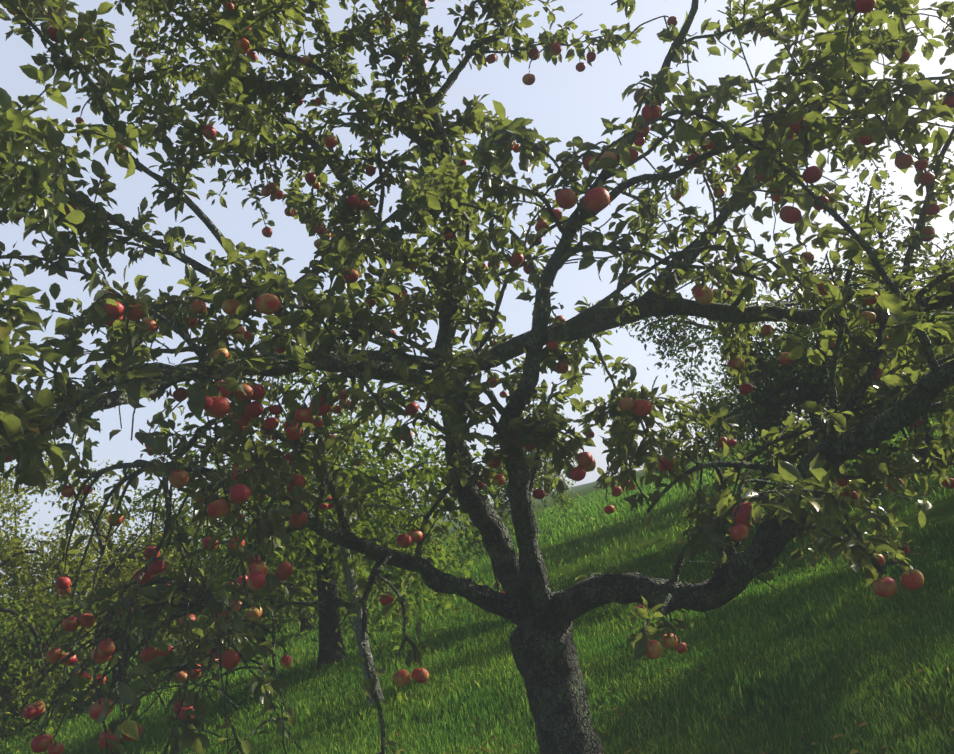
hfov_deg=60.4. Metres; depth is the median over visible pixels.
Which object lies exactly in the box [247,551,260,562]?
apple
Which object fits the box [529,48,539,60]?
apple
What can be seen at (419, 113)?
apple
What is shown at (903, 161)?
apple
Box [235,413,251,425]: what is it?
apple
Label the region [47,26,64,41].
apple
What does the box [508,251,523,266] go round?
apple
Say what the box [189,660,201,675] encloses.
apple
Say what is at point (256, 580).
apple
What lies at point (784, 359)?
apple
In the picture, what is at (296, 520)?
apple
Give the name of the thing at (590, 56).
apple
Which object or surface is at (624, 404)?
apple
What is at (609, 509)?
apple
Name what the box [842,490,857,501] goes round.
apple
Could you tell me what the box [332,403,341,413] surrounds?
apple
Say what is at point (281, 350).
apple
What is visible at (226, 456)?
orchard tree
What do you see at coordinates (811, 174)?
apple
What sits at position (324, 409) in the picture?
apple
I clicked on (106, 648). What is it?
apple
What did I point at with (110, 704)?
apple
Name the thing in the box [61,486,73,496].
apple
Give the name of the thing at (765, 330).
apple
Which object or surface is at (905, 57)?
apple
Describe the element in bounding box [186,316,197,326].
apple
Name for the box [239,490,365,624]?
orchard tree
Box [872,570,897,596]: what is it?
apple
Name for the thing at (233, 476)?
apple
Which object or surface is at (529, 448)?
apple
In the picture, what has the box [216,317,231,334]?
apple
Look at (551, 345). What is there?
apple
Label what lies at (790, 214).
apple
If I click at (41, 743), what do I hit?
apple
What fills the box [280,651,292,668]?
apple
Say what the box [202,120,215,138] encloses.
apple
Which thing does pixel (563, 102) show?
sky
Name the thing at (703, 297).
apple
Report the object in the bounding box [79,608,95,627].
apple
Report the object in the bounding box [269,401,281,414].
apple
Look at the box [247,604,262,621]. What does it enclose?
apple
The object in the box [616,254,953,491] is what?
orchard tree
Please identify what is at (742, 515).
apple
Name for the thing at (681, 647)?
apple
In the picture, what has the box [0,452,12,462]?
apple
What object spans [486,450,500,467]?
apple
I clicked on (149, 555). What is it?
apple
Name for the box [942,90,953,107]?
apple
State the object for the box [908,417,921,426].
apple
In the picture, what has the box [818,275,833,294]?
apple
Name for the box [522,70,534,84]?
apple
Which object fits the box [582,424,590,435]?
apple
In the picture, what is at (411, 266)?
apple
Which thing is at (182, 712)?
apple
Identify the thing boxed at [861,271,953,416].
orchard tree
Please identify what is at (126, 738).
apple
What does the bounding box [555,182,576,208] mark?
apple
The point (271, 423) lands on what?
apple
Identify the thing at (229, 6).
apple
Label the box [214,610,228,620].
apple
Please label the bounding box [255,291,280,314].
apple
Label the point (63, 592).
apple
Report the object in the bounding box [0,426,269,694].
orchard tree
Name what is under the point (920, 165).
apple
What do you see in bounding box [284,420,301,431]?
apple
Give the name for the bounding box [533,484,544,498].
apple
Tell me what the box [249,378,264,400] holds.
apple
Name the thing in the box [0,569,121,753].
orchard tree
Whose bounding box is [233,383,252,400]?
apple
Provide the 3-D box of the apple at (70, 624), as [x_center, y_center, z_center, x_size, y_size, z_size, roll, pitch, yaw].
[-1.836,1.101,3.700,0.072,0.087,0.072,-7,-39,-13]
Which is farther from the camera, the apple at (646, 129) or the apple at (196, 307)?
the apple at (196, 307)
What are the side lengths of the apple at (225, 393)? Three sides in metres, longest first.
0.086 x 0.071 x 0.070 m
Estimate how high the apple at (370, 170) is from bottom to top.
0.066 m
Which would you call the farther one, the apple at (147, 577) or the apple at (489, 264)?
the apple at (489, 264)
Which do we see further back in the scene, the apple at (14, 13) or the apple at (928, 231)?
the apple at (928, 231)
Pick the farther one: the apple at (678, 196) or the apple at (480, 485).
the apple at (678, 196)
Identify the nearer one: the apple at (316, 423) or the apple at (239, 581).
the apple at (239, 581)
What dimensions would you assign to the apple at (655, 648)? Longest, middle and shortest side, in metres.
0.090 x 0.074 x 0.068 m
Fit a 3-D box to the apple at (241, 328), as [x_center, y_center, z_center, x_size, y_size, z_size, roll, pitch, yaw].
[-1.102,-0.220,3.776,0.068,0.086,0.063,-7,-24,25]
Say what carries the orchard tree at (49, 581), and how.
on the meadow ground at (942, 509)
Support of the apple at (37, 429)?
attached to the apple tree at (536, 610)
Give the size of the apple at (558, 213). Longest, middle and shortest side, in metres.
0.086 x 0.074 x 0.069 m
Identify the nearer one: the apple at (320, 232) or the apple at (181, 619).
the apple at (181, 619)
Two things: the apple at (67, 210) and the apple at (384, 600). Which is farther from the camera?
the apple at (384, 600)
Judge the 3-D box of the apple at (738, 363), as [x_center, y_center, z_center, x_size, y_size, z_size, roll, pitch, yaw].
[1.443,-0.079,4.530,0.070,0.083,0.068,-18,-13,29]
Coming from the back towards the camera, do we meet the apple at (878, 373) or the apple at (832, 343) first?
the apple at (832, 343)
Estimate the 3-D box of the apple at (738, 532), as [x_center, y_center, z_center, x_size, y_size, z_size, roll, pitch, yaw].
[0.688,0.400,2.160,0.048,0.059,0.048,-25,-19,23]
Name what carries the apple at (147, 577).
attached to the apple tree at (536, 610)
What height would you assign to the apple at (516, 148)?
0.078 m
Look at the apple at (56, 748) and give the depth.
3.20 m
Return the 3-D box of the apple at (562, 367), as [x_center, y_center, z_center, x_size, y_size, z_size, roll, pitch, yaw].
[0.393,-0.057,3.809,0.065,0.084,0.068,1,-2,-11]
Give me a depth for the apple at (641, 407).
2.91 m
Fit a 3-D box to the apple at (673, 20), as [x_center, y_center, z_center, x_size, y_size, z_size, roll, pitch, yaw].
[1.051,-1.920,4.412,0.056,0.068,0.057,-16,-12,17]
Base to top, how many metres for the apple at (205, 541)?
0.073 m
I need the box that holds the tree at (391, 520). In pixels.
[128,309,511,706]
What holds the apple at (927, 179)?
attached to the apple tree at (536, 610)
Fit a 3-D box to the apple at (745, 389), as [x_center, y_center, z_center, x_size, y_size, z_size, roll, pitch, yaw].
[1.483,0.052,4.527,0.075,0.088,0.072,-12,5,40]
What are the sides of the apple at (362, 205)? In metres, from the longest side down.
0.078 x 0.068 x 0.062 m
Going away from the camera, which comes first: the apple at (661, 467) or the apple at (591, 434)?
the apple at (661, 467)
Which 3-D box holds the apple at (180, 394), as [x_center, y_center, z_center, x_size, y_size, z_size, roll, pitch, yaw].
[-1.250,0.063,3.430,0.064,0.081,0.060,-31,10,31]
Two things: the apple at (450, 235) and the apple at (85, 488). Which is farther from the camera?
the apple at (450, 235)
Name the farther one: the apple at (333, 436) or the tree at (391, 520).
the tree at (391, 520)
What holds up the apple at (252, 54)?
attached to the apple tree at (536, 610)
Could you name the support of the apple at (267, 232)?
attached to the apple tree at (536, 610)
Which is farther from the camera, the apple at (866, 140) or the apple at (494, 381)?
the apple at (494, 381)
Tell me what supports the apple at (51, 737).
attached to the apple tree at (536, 610)
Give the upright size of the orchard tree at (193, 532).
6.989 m
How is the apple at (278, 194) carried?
attached to the apple tree at (536, 610)
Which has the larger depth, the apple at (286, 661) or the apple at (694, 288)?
the apple at (694, 288)
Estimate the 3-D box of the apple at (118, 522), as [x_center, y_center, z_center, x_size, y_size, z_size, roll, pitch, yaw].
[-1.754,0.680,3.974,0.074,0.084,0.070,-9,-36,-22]
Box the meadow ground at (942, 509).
[0,413,953,753]
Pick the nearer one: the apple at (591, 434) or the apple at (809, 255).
the apple at (809, 255)
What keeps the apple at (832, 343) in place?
attached to the apple tree at (536, 610)
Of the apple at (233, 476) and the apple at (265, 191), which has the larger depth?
the apple at (265, 191)
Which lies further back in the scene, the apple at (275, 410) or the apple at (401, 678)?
the apple at (401, 678)
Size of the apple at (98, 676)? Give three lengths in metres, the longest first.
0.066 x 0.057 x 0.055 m
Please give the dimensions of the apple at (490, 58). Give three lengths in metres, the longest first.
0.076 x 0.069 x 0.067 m
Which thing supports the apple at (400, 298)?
attached to the apple tree at (536, 610)
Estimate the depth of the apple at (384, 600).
3.96 m
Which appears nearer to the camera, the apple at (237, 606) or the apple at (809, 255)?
the apple at (237, 606)
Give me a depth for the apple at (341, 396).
5.16 m
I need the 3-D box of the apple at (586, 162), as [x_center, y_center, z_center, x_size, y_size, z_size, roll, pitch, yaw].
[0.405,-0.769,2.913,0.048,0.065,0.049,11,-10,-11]
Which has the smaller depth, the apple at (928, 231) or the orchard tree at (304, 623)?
the apple at (928, 231)
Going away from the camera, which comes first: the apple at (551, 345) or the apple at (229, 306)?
the apple at (229, 306)
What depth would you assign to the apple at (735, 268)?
3.79 m
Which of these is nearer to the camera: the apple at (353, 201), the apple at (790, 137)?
the apple at (790, 137)
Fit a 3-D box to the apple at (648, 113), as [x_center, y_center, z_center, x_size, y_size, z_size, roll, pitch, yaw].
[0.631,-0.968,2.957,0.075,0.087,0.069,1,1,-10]
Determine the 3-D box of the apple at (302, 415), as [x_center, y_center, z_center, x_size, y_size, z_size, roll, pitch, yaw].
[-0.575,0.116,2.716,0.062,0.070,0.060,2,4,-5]
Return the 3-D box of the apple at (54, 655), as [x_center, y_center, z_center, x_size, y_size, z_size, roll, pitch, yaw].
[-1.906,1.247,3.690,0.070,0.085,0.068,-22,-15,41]
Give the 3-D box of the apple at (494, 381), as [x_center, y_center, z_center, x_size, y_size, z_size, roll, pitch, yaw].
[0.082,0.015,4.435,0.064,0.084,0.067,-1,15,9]
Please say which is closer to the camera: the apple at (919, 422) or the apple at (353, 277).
the apple at (353, 277)
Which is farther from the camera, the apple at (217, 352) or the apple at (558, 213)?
the apple at (558, 213)
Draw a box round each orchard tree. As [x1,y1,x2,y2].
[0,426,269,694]
[0,460,108,731]
[0,464,109,720]
[0,469,252,673]
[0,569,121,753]
[39,524,125,666]
[70,481,235,662]
[79,541,135,633]
[87,317,565,688]
[131,455,314,640]
[192,453,368,637]
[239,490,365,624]
[462,398,580,554]
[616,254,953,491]
[652,276,828,494]
[702,142,953,508]
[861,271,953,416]
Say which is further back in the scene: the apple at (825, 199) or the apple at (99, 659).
the apple at (825, 199)
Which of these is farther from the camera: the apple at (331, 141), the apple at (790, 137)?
the apple at (331, 141)
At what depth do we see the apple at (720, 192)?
4.26 m
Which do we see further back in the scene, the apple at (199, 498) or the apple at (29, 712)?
the apple at (199, 498)
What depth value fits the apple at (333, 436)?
5.08 m
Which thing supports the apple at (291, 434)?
attached to the apple tree at (536, 610)
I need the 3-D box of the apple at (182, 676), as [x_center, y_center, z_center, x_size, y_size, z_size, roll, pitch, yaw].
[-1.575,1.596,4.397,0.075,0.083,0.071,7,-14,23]
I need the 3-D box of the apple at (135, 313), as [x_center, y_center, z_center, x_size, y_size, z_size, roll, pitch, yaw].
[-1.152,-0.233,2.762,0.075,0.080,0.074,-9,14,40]
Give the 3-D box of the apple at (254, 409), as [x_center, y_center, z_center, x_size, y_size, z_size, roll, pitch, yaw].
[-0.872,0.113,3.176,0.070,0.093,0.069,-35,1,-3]
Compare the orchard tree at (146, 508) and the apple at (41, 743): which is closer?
the apple at (41, 743)
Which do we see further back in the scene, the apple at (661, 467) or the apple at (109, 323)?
the apple at (661, 467)
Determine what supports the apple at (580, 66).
attached to the apple tree at (536, 610)
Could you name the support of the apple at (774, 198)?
attached to the apple tree at (536, 610)
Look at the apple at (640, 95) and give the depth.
3.51 m
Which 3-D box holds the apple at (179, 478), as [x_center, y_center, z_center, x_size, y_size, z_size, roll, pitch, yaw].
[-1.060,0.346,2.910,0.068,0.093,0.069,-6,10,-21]
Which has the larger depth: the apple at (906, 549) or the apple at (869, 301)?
the apple at (906, 549)
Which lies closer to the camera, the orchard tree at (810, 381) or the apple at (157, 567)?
the apple at (157, 567)
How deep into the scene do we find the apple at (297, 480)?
2.99 m
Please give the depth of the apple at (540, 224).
4.21 m
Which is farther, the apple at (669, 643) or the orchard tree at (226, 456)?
the orchard tree at (226, 456)
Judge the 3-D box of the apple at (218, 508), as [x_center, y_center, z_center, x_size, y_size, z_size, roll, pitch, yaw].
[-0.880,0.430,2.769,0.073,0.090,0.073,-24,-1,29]
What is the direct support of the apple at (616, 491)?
attached to the apple tree at (536, 610)
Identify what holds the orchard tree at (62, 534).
on the meadow ground at (942, 509)
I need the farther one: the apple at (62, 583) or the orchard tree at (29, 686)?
the orchard tree at (29, 686)
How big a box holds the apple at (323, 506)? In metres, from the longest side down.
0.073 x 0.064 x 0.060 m
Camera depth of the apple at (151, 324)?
2.81 m
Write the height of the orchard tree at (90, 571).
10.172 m
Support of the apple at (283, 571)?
attached to the apple tree at (536, 610)
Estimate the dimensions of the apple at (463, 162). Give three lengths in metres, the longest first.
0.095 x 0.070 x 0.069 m
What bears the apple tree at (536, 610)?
on the meadow ground at (942, 509)
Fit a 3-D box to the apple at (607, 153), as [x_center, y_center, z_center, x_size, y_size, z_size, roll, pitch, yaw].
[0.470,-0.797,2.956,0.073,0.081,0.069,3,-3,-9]
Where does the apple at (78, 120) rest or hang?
attached to the apple tree at (536, 610)
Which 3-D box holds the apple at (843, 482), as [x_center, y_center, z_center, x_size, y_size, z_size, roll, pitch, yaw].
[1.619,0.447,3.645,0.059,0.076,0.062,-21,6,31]
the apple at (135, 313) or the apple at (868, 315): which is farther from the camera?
the apple at (868, 315)
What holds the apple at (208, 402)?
attached to the apple tree at (536, 610)
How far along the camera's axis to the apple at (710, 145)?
4.25 m
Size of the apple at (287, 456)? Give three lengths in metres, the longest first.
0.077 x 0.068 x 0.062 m
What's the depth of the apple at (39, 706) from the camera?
3.44 m
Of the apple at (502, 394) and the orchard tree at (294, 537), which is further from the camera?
the orchard tree at (294, 537)
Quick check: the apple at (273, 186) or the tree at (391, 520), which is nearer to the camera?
the apple at (273, 186)
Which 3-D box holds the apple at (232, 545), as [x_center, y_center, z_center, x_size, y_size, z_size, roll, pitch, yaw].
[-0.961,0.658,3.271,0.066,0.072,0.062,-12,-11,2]
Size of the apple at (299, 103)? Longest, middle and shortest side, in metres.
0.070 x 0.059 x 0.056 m
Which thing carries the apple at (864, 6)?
attached to the apple tree at (536, 610)
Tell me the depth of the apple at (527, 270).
4.31 m
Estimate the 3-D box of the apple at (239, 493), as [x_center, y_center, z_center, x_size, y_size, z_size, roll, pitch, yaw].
[-0.806,0.382,2.775,0.070,0.093,0.069,-3,-30,-33]
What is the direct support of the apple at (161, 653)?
attached to the apple tree at (536, 610)
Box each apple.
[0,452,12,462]
[6,8,20,15]
[23,705,35,718]
[25,422,39,437]
[28,696,44,718]
[31,728,50,752]
[44,728,53,744]
[45,646,62,663]
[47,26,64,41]
[48,740,63,753]
[56,572,70,589]
[59,586,71,595]
[60,647,77,665]
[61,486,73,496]
[61,612,78,630]
[64,205,77,215]
[75,115,83,123]
[77,480,92,495]
[77,670,90,684]
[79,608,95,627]
[88,694,109,719]
[91,640,111,663]
[93,672,105,685]
[96,692,113,712]
[97,637,114,656]
[98,726,119,748]
[99,636,113,643]
[104,298,124,318]
[104,316,122,325]
[108,142,126,153]
[108,510,123,525]
[123,718,141,740]
[126,303,147,320]
[134,562,152,584]
[140,319,156,331]
[140,641,158,662]
[144,542,159,559]
[147,557,165,574]
[159,638,173,656]
[169,462,188,487]
[173,386,187,401]
[173,695,182,715]
[176,670,189,682]
[178,614,195,627]
[179,699,193,720]
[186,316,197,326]
[189,298,205,314]
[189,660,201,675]
[195,487,208,502]
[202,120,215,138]
[202,532,217,550]
[204,386,229,417]
[204,395,212,408]
[207,493,228,517]
[213,343,228,361]
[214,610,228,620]
[215,378,230,397]
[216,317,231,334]
[221,646,239,668]
[222,298,240,314]
[225,1,233,10]
[228,532,244,549]
[228,595,241,611]
[229,477,250,503]
[231,326,244,337]
[231,463,248,482]
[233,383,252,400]
[235,37,249,53]
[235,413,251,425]
[236,572,247,587]
[243,327,252,342]
[245,400,263,417]
[246,51,256,61]
[246,555,267,576]
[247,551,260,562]
[247,568,265,589]
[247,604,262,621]
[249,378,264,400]
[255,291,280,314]
[261,187,270,196]
[262,225,271,237]
[263,414,278,429]
[268,180,276,189]
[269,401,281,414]
[273,561,292,580]
[274,190,283,199]
[275,345,284,353]
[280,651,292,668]
[284,208,293,215]
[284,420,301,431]
[284,450,292,466]
[286,419,302,440]
[288,468,305,487]
[289,511,307,527]
[294,402,312,422]
[296,97,302,105]
[301,55,310,65]
[305,170,315,183]
[309,397,330,415]
[312,182,319,188]
[312,416,322,426]
[314,234,322,248]
[315,96,322,105]
[315,224,323,234]
[319,502,327,509]
[325,135,337,147]
[325,434,336,443]
[325,497,334,507]
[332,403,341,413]
[337,391,346,399]
[344,269,358,282]
[346,190,359,207]
[359,199,369,210]
[364,294,374,307]
[366,166,375,175]
[380,590,393,605]
[393,666,410,687]
[394,291,408,302]
[396,529,411,547]
[405,401,418,414]
[408,263,416,273]
[408,525,422,541]
[411,665,428,682]
[416,110,425,119]
[444,231,453,240]
[458,160,466,165]
[477,480,483,489]
[486,50,495,63]
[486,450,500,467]
[487,372,497,387]
[488,260,499,268]
[493,470,505,484]
[499,391,506,397]
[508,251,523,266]
[513,141,519,152]
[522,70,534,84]
[523,262,531,274]
[524,442,533,450]
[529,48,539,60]
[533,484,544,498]
[535,220,547,231]
[546,341,557,349]
[549,204,561,222]
[551,43,561,55]
[554,313,564,324]
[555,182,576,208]
[556,361,568,373]
[570,462,585,480]
[576,59,585,71]
[576,445,592,466]
[578,459,595,471]
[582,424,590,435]
[584,153,593,169]
[584,181,609,211]
[586,50,595,61]
[586,432,594,437]
[598,149,616,167]
[604,503,614,513]
[611,485,621,496]
[618,393,632,410]
[629,148,637,161]
[632,391,651,415]
[634,86,644,103]
[634,123,649,137]
[634,137,644,146]
[635,602,647,616]
[641,96,661,121]
[644,636,662,658]
[657,456,674,470]
[662,631,677,648]
[667,16,677,25]
[670,190,681,199]
[676,639,686,653]
[688,151,702,167]
[692,283,700,293]
[694,280,713,304]
[703,137,713,148]
[713,185,724,198]
[715,437,727,447]
[727,439,736,446]
[729,165,740,174]
[730,518,747,540]
[732,261,738,276]
[732,355,744,369]
[732,494,758,526]
[739,378,752,394]
[757,173,771,181]
[759,22,768,36]
[761,322,773,335]
[771,194,781,201]
[775,133,793,140]
[779,199,800,223]
[779,352,794,364]
[789,115,808,134]
[800,246,813,263]
[802,164,821,183]
[813,195,828,209]
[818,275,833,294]
[830,339,834,347]
[835,470,848,485]
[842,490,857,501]
[855,0,875,12]
[857,125,873,144]
[861,306,875,323]
[862,292,878,304]
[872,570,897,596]
[873,368,881,378]
[875,554,884,564]
[886,477,903,490]
[895,152,912,168]
[897,51,909,62]
[900,545,909,555]
[901,564,923,589]
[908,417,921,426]
[914,156,928,170]
[919,170,934,185]
[921,224,934,241]
[925,203,939,214]
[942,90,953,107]
[942,478,953,488]
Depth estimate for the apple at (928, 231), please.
3.59 m
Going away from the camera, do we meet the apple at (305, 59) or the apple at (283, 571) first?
the apple at (283, 571)
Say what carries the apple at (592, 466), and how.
attached to the apple tree at (536, 610)
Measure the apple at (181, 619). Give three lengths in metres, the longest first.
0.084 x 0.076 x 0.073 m
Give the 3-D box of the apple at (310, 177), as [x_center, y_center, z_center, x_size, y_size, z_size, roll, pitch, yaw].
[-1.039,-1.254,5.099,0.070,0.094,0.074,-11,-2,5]
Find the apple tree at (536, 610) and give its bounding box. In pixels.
[0,0,953,753]
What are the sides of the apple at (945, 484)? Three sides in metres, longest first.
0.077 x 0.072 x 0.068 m
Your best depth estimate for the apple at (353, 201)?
4.46 m
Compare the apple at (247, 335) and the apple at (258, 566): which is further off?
the apple at (247, 335)
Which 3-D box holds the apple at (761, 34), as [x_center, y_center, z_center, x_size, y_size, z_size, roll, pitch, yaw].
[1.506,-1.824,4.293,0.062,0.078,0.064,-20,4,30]
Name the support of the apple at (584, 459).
attached to the apple tree at (536, 610)
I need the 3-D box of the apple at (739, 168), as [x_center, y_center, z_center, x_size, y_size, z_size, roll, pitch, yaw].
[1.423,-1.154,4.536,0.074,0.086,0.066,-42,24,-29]
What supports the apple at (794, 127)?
attached to the apple tree at (536, 610)
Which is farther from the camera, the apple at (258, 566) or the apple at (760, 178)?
the apple at (760, 178)
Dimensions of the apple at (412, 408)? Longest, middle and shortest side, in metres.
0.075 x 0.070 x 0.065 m
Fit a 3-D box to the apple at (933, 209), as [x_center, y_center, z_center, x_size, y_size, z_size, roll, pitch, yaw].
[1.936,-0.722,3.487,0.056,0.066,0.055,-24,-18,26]
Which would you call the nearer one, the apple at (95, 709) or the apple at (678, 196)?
the apple at (95, 709)
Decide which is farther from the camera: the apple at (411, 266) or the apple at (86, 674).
the apple at (411, 266)
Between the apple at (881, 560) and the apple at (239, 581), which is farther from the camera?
the apple at (239, 581)
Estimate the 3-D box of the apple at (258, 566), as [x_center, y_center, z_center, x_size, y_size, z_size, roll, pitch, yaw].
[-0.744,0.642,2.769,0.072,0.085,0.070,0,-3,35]
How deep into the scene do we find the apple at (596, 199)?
2.21 m
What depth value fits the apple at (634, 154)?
2.91 m
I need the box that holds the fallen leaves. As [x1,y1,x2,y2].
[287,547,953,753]
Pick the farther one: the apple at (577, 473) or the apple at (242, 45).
the apple at (242, 45)
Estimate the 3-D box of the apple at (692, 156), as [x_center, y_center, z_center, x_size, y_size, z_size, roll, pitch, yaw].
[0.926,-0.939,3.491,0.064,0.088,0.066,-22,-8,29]
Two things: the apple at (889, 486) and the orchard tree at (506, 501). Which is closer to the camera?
the apple at (889, 486)
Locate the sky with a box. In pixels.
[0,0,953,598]
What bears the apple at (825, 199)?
attached to the apple tree at (536, 610)
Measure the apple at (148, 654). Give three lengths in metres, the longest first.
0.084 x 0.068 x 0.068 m
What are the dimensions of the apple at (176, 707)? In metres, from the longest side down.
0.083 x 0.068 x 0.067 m
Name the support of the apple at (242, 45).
attached to the apple tree at (536, 610)
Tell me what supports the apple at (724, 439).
attached to the apple tree at (536, 610)
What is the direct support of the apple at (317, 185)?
attached to the apple tree at (536, 610)
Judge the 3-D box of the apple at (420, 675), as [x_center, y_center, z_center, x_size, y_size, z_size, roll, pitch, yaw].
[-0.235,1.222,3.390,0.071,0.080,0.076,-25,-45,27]
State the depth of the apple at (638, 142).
4.50 m
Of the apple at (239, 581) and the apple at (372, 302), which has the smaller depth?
the apple at (372, 302)
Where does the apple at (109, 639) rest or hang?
attached to the apple tree at (536, 610)
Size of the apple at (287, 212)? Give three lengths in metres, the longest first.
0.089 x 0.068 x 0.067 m
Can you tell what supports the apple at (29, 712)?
attached to the apple tree at (536, 610)
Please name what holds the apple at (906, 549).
attached to the apple tree at (536, 610)
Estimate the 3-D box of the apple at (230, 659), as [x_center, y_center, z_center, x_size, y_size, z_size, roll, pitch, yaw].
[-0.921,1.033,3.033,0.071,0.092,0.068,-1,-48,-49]
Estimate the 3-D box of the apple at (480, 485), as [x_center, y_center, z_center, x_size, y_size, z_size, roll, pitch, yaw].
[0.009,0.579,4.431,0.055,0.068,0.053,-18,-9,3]
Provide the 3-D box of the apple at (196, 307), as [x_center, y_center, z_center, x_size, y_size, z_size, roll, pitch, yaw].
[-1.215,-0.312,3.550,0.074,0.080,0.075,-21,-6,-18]
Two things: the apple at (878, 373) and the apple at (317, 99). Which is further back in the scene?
the apple at (317, 99)
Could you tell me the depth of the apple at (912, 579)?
2.63 m
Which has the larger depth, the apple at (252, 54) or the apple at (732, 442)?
the apple at (252, 54)
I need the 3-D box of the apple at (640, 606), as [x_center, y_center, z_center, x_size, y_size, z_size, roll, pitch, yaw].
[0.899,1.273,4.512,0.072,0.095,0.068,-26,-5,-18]
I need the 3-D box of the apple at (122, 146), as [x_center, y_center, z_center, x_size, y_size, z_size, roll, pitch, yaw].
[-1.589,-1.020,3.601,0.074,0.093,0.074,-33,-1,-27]
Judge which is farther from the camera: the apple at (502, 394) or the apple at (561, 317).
the apple at (502, 394)
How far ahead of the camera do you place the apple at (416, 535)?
4.02 m
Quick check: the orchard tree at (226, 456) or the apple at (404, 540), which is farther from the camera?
the orchard tree at (226, 456)
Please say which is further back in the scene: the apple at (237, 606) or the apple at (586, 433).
the apple at (586, 433)
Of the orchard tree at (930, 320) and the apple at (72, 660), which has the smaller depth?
the apple at (72, 660)
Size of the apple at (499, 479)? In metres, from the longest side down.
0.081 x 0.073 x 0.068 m
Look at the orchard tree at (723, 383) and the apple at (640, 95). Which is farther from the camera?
the orchard tree at (723, 383)
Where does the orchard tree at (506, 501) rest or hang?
on the meadow ground at (942, 509)
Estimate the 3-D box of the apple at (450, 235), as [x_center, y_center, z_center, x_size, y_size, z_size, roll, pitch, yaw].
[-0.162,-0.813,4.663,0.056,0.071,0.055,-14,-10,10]
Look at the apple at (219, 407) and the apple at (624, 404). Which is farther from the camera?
the apple at (624, 404)
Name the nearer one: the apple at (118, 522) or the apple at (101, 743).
the apple at (101, 743)
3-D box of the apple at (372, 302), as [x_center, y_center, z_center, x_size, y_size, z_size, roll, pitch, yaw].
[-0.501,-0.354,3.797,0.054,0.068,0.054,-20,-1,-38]
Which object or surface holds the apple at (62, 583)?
attached to the apple tree at (536, 610)
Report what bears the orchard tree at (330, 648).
on the meadow ground at (942, 509)
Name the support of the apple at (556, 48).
attached to the apple tree at (536, 610)
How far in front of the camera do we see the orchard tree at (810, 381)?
15.51 m
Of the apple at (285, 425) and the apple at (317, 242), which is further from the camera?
the apple at (317, 242)
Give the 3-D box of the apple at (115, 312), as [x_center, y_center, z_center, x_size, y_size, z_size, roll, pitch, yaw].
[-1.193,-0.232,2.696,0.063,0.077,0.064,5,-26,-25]
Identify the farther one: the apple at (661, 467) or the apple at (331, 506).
the apple at (331, 506)

